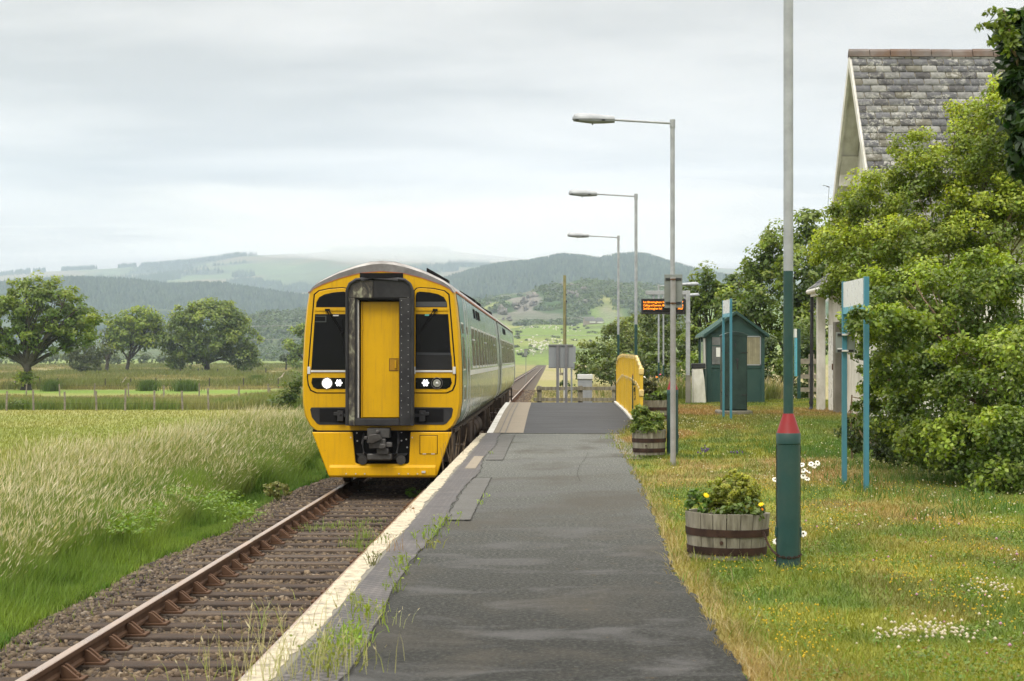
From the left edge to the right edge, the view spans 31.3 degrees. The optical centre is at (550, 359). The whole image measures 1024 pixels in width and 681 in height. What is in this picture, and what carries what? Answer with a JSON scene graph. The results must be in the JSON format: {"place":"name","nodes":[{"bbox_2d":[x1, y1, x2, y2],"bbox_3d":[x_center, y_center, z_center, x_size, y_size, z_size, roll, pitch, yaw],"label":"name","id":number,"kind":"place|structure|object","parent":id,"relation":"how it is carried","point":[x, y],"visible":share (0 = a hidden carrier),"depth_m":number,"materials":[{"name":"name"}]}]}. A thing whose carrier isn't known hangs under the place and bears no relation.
{"place":"outdoors","nodes":[
{"label":"outdoors","id":0,"kind":"place"},
{"bbox_2d":[1,309,225,354],"bbox_3d":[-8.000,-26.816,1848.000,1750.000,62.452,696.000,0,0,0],"label":"wooded rise","id":1,"kind":"structure","parent":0,"point":[102,325],"depth_m":1902.44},
{"bbox_2d":[0,362,303,470],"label":"meadow grass","id":2,"kind":"structure","parent":0,"point":[71,378],"depth_m":96.07,"materials":[{"name":"plant"}]},
{"bbox_2d":[0,403,328,649],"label":"tall grass","id":3,"kind":"structure","parent":0,"point":[59,547],"depth_m":26.35,"materials":[{"name":"plant"}]},
{"bbox_2d":[0,250,826,296],"bbox_3d":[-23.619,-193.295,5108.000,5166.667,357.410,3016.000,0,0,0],"label":"mountain","id":4,"kind":"structure","parent":0,"point":[315,267],"depth_m":5822.08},
{"bbox_2d":[0,244,492,280],"bbox_3d":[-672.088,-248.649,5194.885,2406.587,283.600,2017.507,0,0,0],"label":"distant hills","id":5,"kind":"structure","parent":4,"relation":"on","point":[184,262],"depth_m":6168.49,"materials":[{"name":"plant"}]},
{"bbox_2d":[129,259,489,292],"bbox_3d":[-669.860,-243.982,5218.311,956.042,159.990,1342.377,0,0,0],"label":"conifer wood","id":6,"kind":"object","parent":4,"relation":"on","point":[302,286],"visible":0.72,"depth_m":4952.56,"materials":[{"name":"plant"}]},
{"bbox_2d":[0,279,827,358],"bbox_3d":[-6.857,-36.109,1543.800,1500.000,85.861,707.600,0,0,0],"label":"rocky hill","id":7,"kind":"structure","parent":0,"point":[606,312],"depth_m":1466.67,"materials":[{"name":"plant"}]},
{"bbox_2d":[178,277,751,358],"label":"hillside scrub","id":8,"kind":"object","parent":7,"relation":"on","point":[275,328],"visible":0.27,"depth_m":1497.60,"materials":[{"name":"green plant"}]},
{"bbox_2d":[497,281,622,320],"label":"rock outcrop","id":9,"kind":"object","parent":7,"relation":"on","point":[501,309],"visible":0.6,"depth_m":1543.92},
{"bbox_2d":[0,359,1023,680],"bbox_3d":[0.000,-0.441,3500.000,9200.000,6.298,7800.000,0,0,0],"label":"ground","id":10,"kind":"structure","parent":0,"point":[544,375],"depth_m":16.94,"materials":[{"name":"plant"}]},
{"bbox_2d":[0,270,106,389],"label":"oak tree","id":11,"kind":"object","parent":10,"relation":"on","point":[27,329],"visible":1,"depth_m":155.19,"materials":[{"name":"green plant"}]},
{"bbox_2d":[61,341,113,371],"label":"tree","id":12,"kind":"object","parent":10,"relation":"on","point":[94,357],"visible":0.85,"depth_m":324.29,"materials":[{"name":"green plant"}]},
{"bbox_2d":[0,350,208,363],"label":"hedgerow","id":13,"kind":"object","parent":10,"relation":"on","point":[145,358],"visible":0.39,"depth_m":619.15,"materials":[{"name":"green plant"}]},
{"bbox_2d":[5,388,209,410],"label":"field fence","id":14,"kind":"object","parent":10,"relation":"on","point":[33,405],"visible":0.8,"depth_m":92.96,"materials":[{"name":"grey wood"}]},
{"bbox_2d":[102,305,167,369],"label":"tree","id":15,"kind":"object","parent":10,"relation":"on","point":[132,335],"visible":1,"depth_m":343.89,"materials":[{"name":"green plant"}]},
{"bbox_2d":[135,378,163,390],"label":"rush clump","id":16,"kind":"object","parent":10,"relation":"on","point":[148,385],"visible":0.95,"depth_m":151.50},
{"bbox_2d":[103,484,265,534],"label":"hogweed leaves","id":17,"kind":"object","parent":10,"relation":"on","point":[152,517],"visible":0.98,"depth_m":24.15,"materials":[{"name":"green plant"}]},
{"bbox_2d":[166,378,204,391],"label":"rush clump","id":18,"kind":"object","parent":10,"relation":"on","point":[187,385],"visible":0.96,"depth_m":149.46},
{"bbox_2d":[0,497,388,668],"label":"track weeds","id":19,"kind":"object","parent":10,"relation":"on","point":[359,546],"visible":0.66,"depth_m":22.23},
{"bbox_2d":[155,295,264,370],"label":"tree","id":20,"kind":"object","parent":10,"relation":"on","point":[223,338],"visible":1,"depth_m":342.98,"materials":[{"name":"green plant"}]},
{"bbox_2d":[0,389,536,680],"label":"ballast","id":21,"kind":"structure","parent":10,"relation":"on","point":[167,567],"depth_m":18.02,"materials":[{"name":"gravel"}]},
{"bbox_2d":[0,663,244,680],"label":"sleeper","id":22,"kind":"object","parent":21,"relation":"on","point":[69,672],"visible":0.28,"depth_m":13.32,"materials":[{"name":"brown wood"}]},
{"bbox_2d":[6,648,261,671],"bbox_3d":[-2.842,2.341,14.000,2.600,0.242,0.250,0,0,0],"label":"sleeper","id":23,"kind":"object","parent":21,"relation":"on","point":[93,658],"visible":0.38,"depth_m":13.94,"materials":[{"name":"brown wood"}]},
{"bbox_2d":[34,634,273,656],"bbox_3d":[-2.825,2.344,14.700,2.600,0.242,0.250,0,0,-1],"label":"sleeper","id":24,"kind":"object","parent":21,"relation":"on","point":[118,645],"visible":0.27,"depth_m":14.63,"materials":[{"name":"brown wood"}]},
{"bbox_2d":[56,621,292,643],"bbox_3d":[-2.843,2.339,15.400,2.600,0.242,0.250,0,0,1],"label":"sleeper","id":25,"kind":"object","parent":21,"relation":"on","point":[136,632],"visible":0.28,"depth_m":15.32,"materials":[{"name":"brown wood"}]},
{"bbox_2d":[80,611,294,630],"bbox_3d":[-2.814,2.348,16.100,2.600,0.242,0.250,0,0,0],"label":"sleeper","id":26,"kind":"object","parent":21,"relation":"on","point":[155,620],"visible":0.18,"depth_m":16.03,"materials":[{"name":"brown wood"}]},
{"bbox_2d":[100,600,308,619],"bbox_3d":[-2.820,2.341,16.800,2.600,0.242,0.250,0,0,0],"label":"sleeper","id":27,"kind":"object","parent":21,"relation":"on","point":[172,609],"visible":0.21,"depth_m":16.74,"materials":[{"name":"brown wood"}]},
{"bbox_2d":[115,590,320,608],"bbox_3d":[-2.841,2.342,17.500,2.600,0.242,0.250,0,0,0],"label":"sleeper","id":28,"kind":"object","parent":21,"relation":"on","point":[185,599],"visible":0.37,"depth_m":17.43,"materials":[{"name":"brown wood"}]},
{"bbox_2d":[133,581,327,599],"bbox_3d":[-2.833,2.341,18.200,2.600,0.242,0.250,0,0,-1],"label":"sleeper","id":29,"kind":"object","parent":21,"relation":"on","point":[199,590],"visible":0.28,"depth_m":18.09,"materials":[{"name":"brown wood"}]},
{"bbox_2d":[150,574,334,590],"bbox_3d":[-2.820,2.348,18.900,2.600,0.242,0.250,0,0,0],"label":"sleeper","id":30,"kind":"object","parent":21,"relation":"on","point":[214,582],"visible":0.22,"depth_m":18.81,"materials":[{"name":"brown wood"}]},
{"bbox_2d":[166,565,339,581],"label":"sleeper","id":31,"kind":"object","parent":21,"relation":"on","point":[228,574],"visible":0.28,"depth_m":19.50,"materials":[{"name":"brown wood"}]},
{"bbox_2d":[178,559,349,574],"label":"sleeper","id":32,"kind":"object","parent":21,"relation":"on","point":[236,566],"visible":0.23,"depth_m":20.21,"materials":[{"name":"brown wood"}]},
{"bbox_2d":[188,552,361,566],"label":"sleeper","id":33,"kind":"object","parent":21,"relation":"on","point":[246,560],"visible":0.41,"depth_m":20.91,"materials":[{"name":"brown wood"}]},
{"bbox_2d":[200,546,362,560],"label":"sleeper","id":34,"kind":"object","parent":21,"relation":"on","point":[256,553],"visible":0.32,"depth_m":21.61,"materials":[{"name":"brown wood"}]},
{"bbox_2d":[212,540,368,553],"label":"sleeper","id":35,"kind":"object","parent":21,"relation":"on","point":[265,547],"visible":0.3,"depth_m":22.29,"materials":[{"name":"brown wood"}]},
{"bbox_2d":[224,535,367,547],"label":"sleeper","id":36,"kind":"object","parent":21,"relation":"on","point":[276,541],"visible":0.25,"depth_m":23.02,"materials":[{"name":"brown wood"}]},
{"bbox_2d":[234,529,377,542],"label":"sleeper","id":37,"kind":"object","parent":21,"relation":"on","point":[284,535],"visible":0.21,"depth_m":23.73,"materials":[{"name":"brown wood"}]},
{"bbox_2d":[240,525,384,536],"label":"sleeper","id":38,"kind":"object","parent":21,"relation":"on","point":[289,530],"visible":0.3,"depth_m":24.41,"materials":[{"name":"brown wood"}]},
{"bbox_2d":[249,520,388,531],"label":"sleeper","id":39,"kind":"object","parent":21,"relation":"on","point":[297,526],"visible":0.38,"depth_m":25.09,"materials":[{"name":"brown wood"}]},
{"bbox_2d":[258,515,393,527],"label":"sleeper","id":40,"kind":"object","parent":21,"relation":"on","point":[304,521],"visible":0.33,"depth_m":25.78,"materials":[{"name":"brown wood"}]},
{"bbox_2d":[266,511,395,522],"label":"sleeper","id":41,"kind":"object","parent":21,"relation":"on","point":[311,516],"visible":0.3,"depth_m":26.52,"materials":[{"name":"brown wood"}]},
{"bbox_2d":[274,507,399,518],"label":"sleeper","id":42,"kind":"object","parent":21,"relation":"on","point":[318,513],"visible":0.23,"depth_m":27.23,"materials":[{"name":"brown wood"}]},
{"bbox_2d":[280,504,404,513],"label":"sleeper","id":43,"kind":"object","parent":21,"relation":"on","point":[321,508],"visible":0.27,"depth_m":27.92,"materials":[{"name":"brown wood"}]},
{"bbox_2d":[285,500,409,510],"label":"sleeper","id":44,"kind":"object","parent":21,"relation":"on","point":[327,505],"visible":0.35,"depth_m":28.59,"materials":[{"name":"brown wood"}]},
{"bbox_2d":[303,491,419,500],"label":"sleeper","id":45,"kind":"object","parent":21,"relation":"on","point":[342,495],"visible":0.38,"depth_m":30.71,"materials":[{"name":"brown wood"}]},
{"bbox_2d":[15,367,536,680],"bbox_3d":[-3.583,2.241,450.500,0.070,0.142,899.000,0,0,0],"label":"rail","id":46,"kind":"object","parent":10,"relation":"on","point":[73,656],"visible":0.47,"depth_m":16.53,"materials":[{"name":"metal"}]},
{"bbox_2d":[263,481,292,500],"bbox_3d":[-4.582,2.221,30.712,0.525,0.353,0.410,0,0,0],"label":"weed plant","id":47,"kind":"object","parent":10,"relation":"on","point":[275,494],"visible":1,"depth_m":30.66,"materials":[{"name":"green plant"}]},
{"bbox_2d":[267,368,302,406],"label":"field bush","id":48,"kind":"object","parent":10,"relation":"on","point":[288,396],"visible":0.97,"depth_m":83.92,"materials":[{"name":"green plant"}]},
{"bbox_2d":[281,322,304,369],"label":"tree","id":49,"kind":"object","parent":10,"relation":"on","point":[291,346],"visible":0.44,"depth_m":344.18,"materials":[{"name":"green plant"}]},
{"bbox_2d":[269,403,509,680],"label":"platform edge","id":50,"kind":"object","parent":10,"relation":"on","point":[307,642],"visible":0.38,"depth_m":11.89,"materials":[{"name":"concrete"}]},
{"bbox_2d":[240,433,485,680],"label":"edge line","id":51,"kind":"object","parent":50,"relation":"on","point":[356,570],"visible":0.91,"depth_m":11.34,"materials":[{"name":"paint"}]},
{"bbox_2d":[238,367,542,680],"bbox_3d":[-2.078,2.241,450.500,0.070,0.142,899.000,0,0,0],"label":"platform edge","id":52,"kind":"object","parent":10,"relation":"on","point":[273,645],"visible":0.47,"depth_m":20.13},
{"bbox_2d":[302,261,514,481],"bbox_3d":[-2.810,0.198,53.290,2.704,3.944,46.820,0,0,0],"label":"diesel train","id":53,"kind":"object","parent":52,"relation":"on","point":[405,367],"visible":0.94,"depth_m":30.38,"materials":[{"name":"yellow metal"}]},
{"bbox_2d":[340,433,749,680],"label":"platform walkway","id":54,"kind":"structure","parent":10,"relation":"on","point":[544,563],"depth_m":11.03,"materials":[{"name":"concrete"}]},
{"bbox_2d":[123,433,625,680],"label":"platform weeds","id":55,"kind":"object","parent":54,"relation":"on","point":[357,638],"visible":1,"depth_m":8.68,"materials":[{"name":"plant"}]},
{"bbox_2d":[278,433,500,680],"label":"diamond paving","id":56,"kind":"structure","parent":54,"relation":"on","point":[370,586],"depth_m":12.03,"materials":[{"name":"concrete"}]},
{"bbox_2d":[445,478,489,520],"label":"paving repair","id":57,"kind":"structure","parent":54,"relation":"on","point":[466,503],"depth_m":18.16,"materials":[{"name":"concrete"}]},
{"bbox_2d":[486,435,513,459],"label":"paving repair","id":58,"kind":"structure","parent":54,"relation":"on","point":[500,448],"depth_m":28.73,"materials":[{"name":"concrete"}]},
{"bbox_2d":[549,344,573,401],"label":"sign board","id":59,"kind":"object","parent":10,"relation":"on","point":[560,355],"visible":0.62,"depth_m":54.00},
{"bbox_2d":[534,386,614,401],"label":"timber barrier","id":60,"kind":"object","parent":10,"relation":"on","point":[539,389],"visible":0.48,"depth_m":56.50,"materials":[{"name":"grey wood"}]},
{"bbox_2d":[523,402,630,433],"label":"raised platform","id":61,"kind":"structure","parent":10,"relation":"on","point":[574,417],"depth_m":39.72,"materials":[{"name":"asphalt"}]},
{"bbox_2d":[493,402,530,432],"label":"buff paving","id":62,"kind":"structure","parent":61,"relation":"on","point":[517,423],"depth_m":39.63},
{"bbox_2d":[614,401,633,422],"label":"raised platform kerb","id":63,"kind":"structure","parent":61,"relation":"on","point":[621,407],"depth_m":42.86,"materials":[{"name":"white paint"}]},
{"bbox_2d":[616,354,643,413],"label":"railing","id":64,"kind":"object","parent":63,"relation":"on","point":[628,366],"visible":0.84,"depth_m":41.17,"materials":[{"name":"metal"}]},
{"bbox_2d":[577,374,592,401],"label":"relay cabinet","id":65,"kind":"object","parent":10,"relation":"on","point":[584,380],"visible":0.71,"depth_m":58.00,"materials":[{"name":"metal"}]},
{"bbox_2d":[567,232,619,400],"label":"street lamp","id":66,"kind":"object","parent":10,"relation":"on","point":[577,235],"visible":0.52,"depth_m":51.98,"materials":[{"name":"metal"}]},
{"bbox_2d":[569,189,637,408],"bbox_3d":[1.167,-1.178,39.396,1.544,4.975,0.208,0,0,0],"label":"street lamp","id":67,"kind":"object","parent":10,"relation":"on","point":[581,193],"visible":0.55,"depth_m":39.37,"materials":[{"name":"metal"}]},
{"bbox_2d":[570,311,660,385],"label":"willow bush","id":68,"kind":"object","parent":10,"relation":"on","point":[605,366],"visible":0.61,"depth_m":108.23,"materials":[{"name":"green plant"}]},
{"bbox_2d":[572,113,678,454],"bbox_3d":[1.092,-1.088,26.496,1.544,4.975,0.208,0,0,0],"label":"street lamp","id":69,"kind":"object","parent":10,"relation":"on","point":[590,118],"visible":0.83,"depth_m":26.47,"materials":[{"name":"metal"}]},
{"bbox_2d":[632,429,665,454],"bbox_3d":[1.429,1.198,26.450,0.503,0.364,0.502,0,0,-17],"label":"flower tub","id":70,"kind":"object","parent":10,"relation":"on","point":[650,443],"visible":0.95,"depth_m":26.24,"materials":[{"name":"wood"}]},
{"bbox_2d":[629,403,664,433],"bbox_3d":[1.401,0.875,26.350,0.570,0.509,0.463,0,0,0],"label":"tall leafy plant","id":71,"kind":"object","parent":70,"relation":"on","point":[642,415],"visible":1,"depth_m":26.31,"materials":[{"name":"green plant"}]},
{"bbox_2d":[643,400,666,420],"bbox_3d":[2.170,1.048,37.499,0.599,0.424,0.603,0,0,-17],"label":"flower tub","id":72,"kind":"object","parent":10,"relation":"on","point":[657,406],"visible":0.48,"depth_m":37.23,"materials":[{"name":"wood"}]},
{"bbox_2d":[630,314,699,383],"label":"bushy tree","id":73,"kind":"object","parent":10,"relation":"on","point":[650,353],"visible":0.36,"depth_m":84.45,"materials":[{"name":"green plant"}]},
{"bbox_2d":[641,290,690,402],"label":"departure board","id":74,"kind":"object","parent":10,"relation":"on","point":[652,306],"visible":0.78,"depth_m":52.52,"materials":[{"name":"paint"}]},
{"bbox_2d":[664,274,681,464],"bbox_3d":[1.663,0.158,24.599,0.245,2.604,0.099,0,0,0],"label":"sign post","id":75,"kind":"object","parent":10,"relation":"on","point":[672,292],"visible":0.9,"depth_m":24.58,"materials":[{"name":"metal"}]},
{"bbox_2d":[691,363,705,402],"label":"salt bin","id":76,"kind":"object","parent":10,"relation":"on","point":[698,389],"visible":0.84,"depth_m":52.80,"materials":[{"name":"white paint"}]},
{"bbox_2d":[676,260,773,361],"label":"sycamore tree","id":77,"kind":"object","parent":10,"relation":"on","point":[711,298],"visible":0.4,"depth_m":75.69,"materials":[{"name":"green plant"}]},
{"bbox_2d":[722,299,731,419],"bbox_3d":[3.800,0.050,39.200,0.054,2.660,1.251,0,0,-2],"label":"station sign","id":78,"kind":"object","parent":10,"relation":"on","point":[726,308],"visible":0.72,"depth_m":39.48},
{"bbox_2d":[685,508,769,560],"bbox_3d":[1.272,1.256,13.122,0.611,0.327,0.610,1,0,-17],"label":"flower tub","id":79,"kind":"object","parent":10,"relation":"on","point":[710,533],"visible":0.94,"depth_m":12.87,"materials":[{"name":"wood"}]},
{"bbox_2d":[684,488,713,515],"bbox_3d":[1.071,1.041,13.083,0.229,0.233,0.211,0,0,29],"label":"strawberry plant","id":80,"kind":"object","parent":79,"relation":"in","point":[689,503],"visible":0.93,"depth_m":13.05,"materials":[{"name":"green plant"}]},
{"bbox_2d":[699,468,763,514],"bbox_3d":[1.300,1.030,13.103,0.472,0.501,0.338,0,0,0],"label":"heather bush","id":81,"kind":"object","parent":79,"relation":"in","point":[740,486],"visible":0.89,"depth_m":13.06,"materials":[{"name":"green plant"}]},
{"bbox_2d":[708,502,764,521],"bbox_3d":[1.321,1.082,12.934,0.402,0.158,0.163,0,0,0],"label":"primrose plant","id":82,"kind":"object","parent":79,"relation":"in","point":[737,506],"visible":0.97,"depth_m":12.90,"materials":[{"name":"green plant"}]},
{"bbox_2d":[695,311,769,402],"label":"waiting shelter","id":83,"kind":"object","parent":10,"relation":"on","point":[708,337],"visible":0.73,"depth_m":53.40,"materials":[{"name":"green wood"}]},
{"bbox_2d":[747,337,759,363],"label":"window","id":84,"kind":"structure","parent":83,"relation":"in","point":[753,343],"depth_m":53.37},
{"bbox_2d":[715,331,752,414],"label":"equipment cabinet","id":85,"kind":"object","parent":10,"relation":"on","point":[739,373],"visible":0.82,"depth_m":41.88,"materials":[{"name":"metal"}]},
{"bbox_2d":[740,206,834,355],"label":"sycamore tree","id":86,"kind":"object","parent":10,"relation":"on","point":[770,265],"visible":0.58,"depth_m":70.57,"materials":[{"name":"green plant"}]},
{"bbox_2d":[775,0,801,569],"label":"street lamp","id":87,"kind":"object","parent":10,"relation":"on","point":[788,531],"visible":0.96,"depth_m":12.39,"materials":[{"name":"metal"}]},
{"bbox_2d":[765,309,827,398],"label":"bushy tree","id":88,"kind":"object","parent":10,"relation":"on","point":[772,359],"visible":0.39,"depth_m":64.03,"materials":[{"name":"green plant"}]},
{"bbox_2d":[794,329,800,399],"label":"notice post","id":89,"kind":"object","parent":10,"relation":"on","point":[797,355],"visible":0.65,"depth_m":58.00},
{"bbox_2d":[801,354,815,397],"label":"wooden fence","id":90,"kind":"object","parent":10,"relation":"on","point":[805,376],"visible":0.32,"depth_m":60.00,"materials":[{"name":"grey wood"}]},
{"bbox_2d":[806,266,856,412],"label":"porch annexe","id":91,"kind":"structure","parent":10,"relation":"on","point":[834,381],"depth_m":45.50,"materials":[{"name":"white paint"}]},
{"bbox_2d":[828,325,832,410],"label":"door","id":92,"kind":"structure","parent":91,"relation":"in","point":[830,327],"depth_m":44.94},
{"bbox_2d":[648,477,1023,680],"bbox_3d":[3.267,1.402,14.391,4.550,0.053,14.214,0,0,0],"label":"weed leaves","id":93,"kind":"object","parent":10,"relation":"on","point":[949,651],"visible":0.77,"depth_m":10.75,"materials":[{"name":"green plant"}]},
{"bbox_2d":[658,415,1023,531],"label":"daisies","id":94,"kind":"object","parent":10,"relation":"on","point":[852,487],"visible":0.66,"depth_m":20.05,"materials":[{"name":"white plant"}]},
{"bbox_2d":[660,479,1023,656],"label":"yellow flowers","id":95,"kind":"object","parent":10,"relation":"on","point":[784,637],"visible":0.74,"depth_m":11.86,"materials":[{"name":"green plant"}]},
{"bbox_2d":[842,277,868,490],"bbox_3d":[3.394,0.315,20.325,0.059,2.410,1.306,0,0,-2],"label":"station sign","id":96,"kind":"object","parent":10,"relation":"on","point":[855,292],"visible":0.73,"depth_m":19.98,"materials":[{"name":"metal"}]},
{"bbox_2d":[836,332,854,352],"bbox_3d":[3.386,-0.192,20.904,0.224,0.234,0.081,0,0,0],"label":"notice plate","id":97,"kind":"object","parent":96,"relation":"attached to","point":[850,346],"visible":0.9,"depth_m":20.94,"materials":[{"name":"metal"}]},
{"bbox_2d":[834,395,907,466],"bbox_3d":[4.414,1.059,24.981,0.738,1.102,2.522,0,0,-5],"label":"shrub","id":98,"kind":"object","parent":10,"relation":"on","point":[882,451],"visible":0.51,"depth_m":24.97,"materials":[{"name":"green plant"}]},
{"bbox_2d":[803,72,1023,433],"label":"hawthorn bush","id":99,"kind":"object","parent":10,"relation":"on","point":[854,243],"visible":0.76,"depth_m":25.46,"materials":[{"name":"green plant"}]},
{"bbox_2d":[823,49,1023,416],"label":"station house","id":100,"kind":"structure","parent":10,"relation":"on","point":[887,92],"depth_m":39.40,"materials":[{"name":"stone"}]},
{"bbox_2d":[835,244,1023,494],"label":"hawthorn bush","id":101,"kind":"object","parent":10,"relation":"on","point":[920,345],"visible":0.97,"depth_m":21.02,"materials":[{"name":"green plant"}]},
{"bbox_2d":[856,549,1020,648],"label":"clover flowers","id":102,"kind":"object","parent":10,"relation":"on","point":[914,630],"visible":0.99,"depth_m":9.37,"materials":[{"name":"white plant"}]},
{"bbox_2d":[974,6,1023,184],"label":"holly tree","id":103,"kind":"object","parent":10,"relation":"on","point":[1007,37],"visible":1,"depth_m":12.47,"materials":[{"name":"green plant"}]},
{"bbox_2d":[0,0,1023,271],"label":"sky","id":104,"kind":"structure","parent":0,"point":[137,131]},
{"bbox_2d":[289,374,796,412],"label":"wild grass","id":105,"kind":"structure","parent":0,"point":[775,392],"depth_m":58.35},
{"bbox_2d":[461,262,654,290],"bbox_3d":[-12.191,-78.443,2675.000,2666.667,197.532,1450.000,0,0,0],"label":"forested hill","id":106,"kind":"structure","parent":0,"point":[548,277],"depth_m":2794.32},
{"bbox_2d":[444,251,777,298],"bbox_3d":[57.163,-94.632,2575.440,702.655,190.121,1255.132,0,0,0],"label":"conifer forest","id":107,"kind":"object","parent":106,"relation":"on","point":[579,266],"visible":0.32,"depth_m":2887.70,"materials":[{"name":"plant"}]},
{"bbox_2d":[510,322,827,364],"bbox_3d":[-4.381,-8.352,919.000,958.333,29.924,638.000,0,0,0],"label":"pasture hill","id":108,"kind":"structure","parent":0,"point":[538,358],"depth_m":885.26,"materials":[{"name":"plant"}]},
{"bbox_3d":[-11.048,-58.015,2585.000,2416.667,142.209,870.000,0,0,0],"label":"forested hill","id":109,"kind":"structure","parent":0,"visible":0},
{"bbox_2d":[0,275,308,319],"bbox_3d":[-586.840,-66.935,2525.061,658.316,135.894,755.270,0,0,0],"label":"conifer forest","id":110,"kind":"object","parent":109,"relation":"on","point":[116,293],"visible":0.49,"depth_m":2741.54,"materials":[{"name":"plant"}]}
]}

